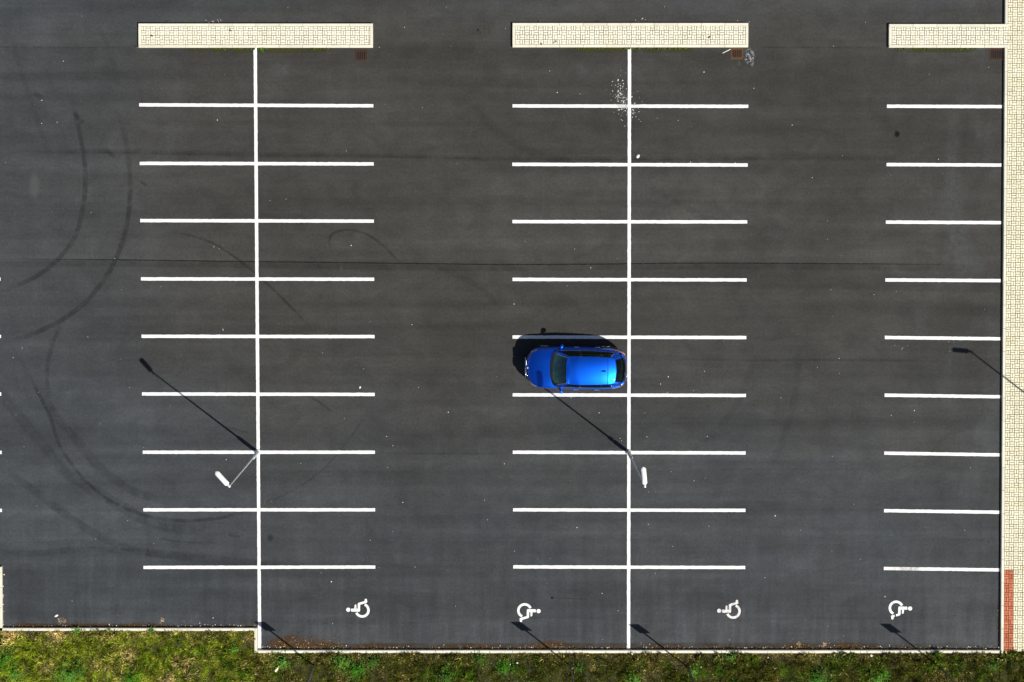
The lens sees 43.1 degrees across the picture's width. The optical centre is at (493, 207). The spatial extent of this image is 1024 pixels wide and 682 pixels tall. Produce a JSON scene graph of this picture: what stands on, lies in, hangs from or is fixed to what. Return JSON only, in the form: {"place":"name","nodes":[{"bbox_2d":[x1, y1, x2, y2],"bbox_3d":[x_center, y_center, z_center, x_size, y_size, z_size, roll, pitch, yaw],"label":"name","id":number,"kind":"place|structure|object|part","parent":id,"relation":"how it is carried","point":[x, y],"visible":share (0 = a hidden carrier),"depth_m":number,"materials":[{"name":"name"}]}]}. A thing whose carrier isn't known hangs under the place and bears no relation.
{"place":"outdoors","nodes":[
{"label":"outdoors","id":0,"kind":"place"},
{"bbox_2d":[0,0,1003,649],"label":"asphalt","id":1,"kind":"structure","parent":0,"point":[422,220],"depth_m":56.27,"materials":[{"name":"asphalt"}]},
{"bbox_2d":[215,449,260,487],"bbox_3d":[-10.476,10.494,53.307,0.268,6.214,0.901,-44,91,1],"label":"street lamp","id":2,"kind":"object","parent":1,"relation":"on","point":[222,478],"visible":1,"depth_m":50.66,"materials":[{"name":"white metal"}]},
{"bbox_2d":[138,23,372,47],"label":"traffic island","id":3,"kind":"structure","parent":1,"relation":"on","point":[265,35],"depth_m":55.80,"materials":[{"name":"concrete"}]},
{"bbox_2d":[355,49,367,60],"bbox_3d":[-5.695,-6.590,55.930,0.530,0.016,0.510,0,92,0],"label":"drain grate","id":4,"kind":"object","parent":1,"relation":"on","point":[361,54],"visible":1,"depth_m":55.93,"materials":[{"name":"metal"}]},
{"bbox_2d":[0,566,999,652],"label":"kerb","id":5,"kind":"structure","parent":1,"relation":"on","point":[255,630],"depth_m":56.55,"materials":[{"name":"concrete"}]},
{"bbox_2d":[3,604,999,648],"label":"leaf litter","id":6,"kind":"object","parent":1,"relation":"on","point":[304,647],"visible":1,"depth_m":56.65,"materials":[{"name":"brown plant"}]},
{"bbox_2d":[2,6,1002,667],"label":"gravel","id":7,"kind":"structure","parent":1,"relation":"on","point":[448,412],"depth_m":56.48,"materials":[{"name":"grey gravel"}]},
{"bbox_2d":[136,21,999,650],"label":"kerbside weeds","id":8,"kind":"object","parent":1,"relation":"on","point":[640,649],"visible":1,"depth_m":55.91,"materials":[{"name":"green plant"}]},
{"bbox_2d":[525,344,626,393],"bbox_3d":[3.536,6.875,55.516,4.369,1.595,2.120,1,92,0],"label":"parked car","id":9,"kind":"object","parent":1,"relation":"on","point":[560,367],"visible":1,"depth_m":55.19,"materials":[{"name":"blue paint"}]},
{"bbox_3d":[3.131,5.991,55.672,1.082,0.686,0.113,1,92,0],"label":"door","id":10,"kind":"part","parent":9,"relation":"part of","materials":[{"name":"blue paint"}]},
{"bbox_3d":[3.201,6.193,55.064,0.983,0.430,0.189,1,92,0],"label":"side window","id":11,"kind":"part","parent":9,"relation":"part of","materials":[{"name":"black glass"}]},
{"bbox_3d":[3.181,7.573,55.102,0.983,0.430,0.189,1,92,0],"label":"side window","id":12,"kind":"part","parent":9,"relation":"part of","materials":[{"name":"black glass"}]},
{"bbox_3d":[4.100,6.008,55.657,0.965,0.714,0.120,1,92,0],"label":"door","id":13,"kind":"part","parent":9,"relation":"part of","materials":[{"name":"blue paint"}]},
{"bbox_3d":[4.135,7.587,55.099,0.878,0.423,0.189,1,92,0],"label":"side window","id":14,"kind":"part","parent":9,"relation":"part of","materials":[{"name":"black glass"}]},
{"bbox_3d":[4.154,6.205,55.061,0.878,0.423,0.189,1,92,0],"label":"side window","id":15,"kind":"part","parent":9,"relation":"part of","materials":[{"name":"black glass"}]},
{"bbox_3d":[4.870,6.240,55.058,0.531,0.337,0.170,5,92,0],"label":"side window","id":16,"kind":"part","parent":9,"relation":"part of","materials":[{"name":"black glass"}]},
{"bbox_2d":[512,23,747,46],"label":"traffic island","id":17,"kind":"structure","parent":1,"relation":"on","point":[628,34],"depth_m":55.80,"materials":[{"name":"concrete"}]},
{"bbox_2d":[625,449,646,487],"bbox_3d":[5.840,10.410,53.304,0.267,6.214,0.901,-8,92,0],"label":"street lamp","id":18,"kind":"object","parent":1,"relation":"on","point":[643,475],"visible":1,"depth_m":50.29,"materials":[{"name":"metal"}]},
{"bbox_2d":[731,48,742,58],"bbox_3d":[10.504,-6.663,55.928,0.530,0.016,0.500,0,92,0],"label":"drain grate","id":19,"kind":"object","parent":1,"relation":"on","point":[736,53],"visible":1,"depth_m":55.93,"materials":[{"name":"orange metal"}]},
{"bbox_2d":[888,24,1007,47],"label":"traffic island","id":20,"kind":"structure","parent":1,"relation":"on","point":[946,35],"depth_m":55.80,"materials":[{"name":"concrete"}]},
{"bbox_2d":[990,48,1002,59],"bbox_3d":[21.714,-6.638,55.928,0.560,0.016,0.520,0,92,0],"label":"drain grate","id":21,"kind":"object","parent":1,"relation":"on","point":[996,53],"visible":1,"depth_m":55.93,"materials":[{"name":"metal"}]},
{"bbox_2d":[0,626,1023,681],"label":"verge","id":22,"kind":"structure","parent":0,"point":[670,655],"depth_m":56.58,"materials":[{"name":"green plant"}]},
{"bbox_2d":[1000,0,1023,650],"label":"pavement","id":23,"kind":"structure","parent":0,"point":[1012,537],"depth_m":56.18,"materials":[{"name":"concrete"}]}
]}

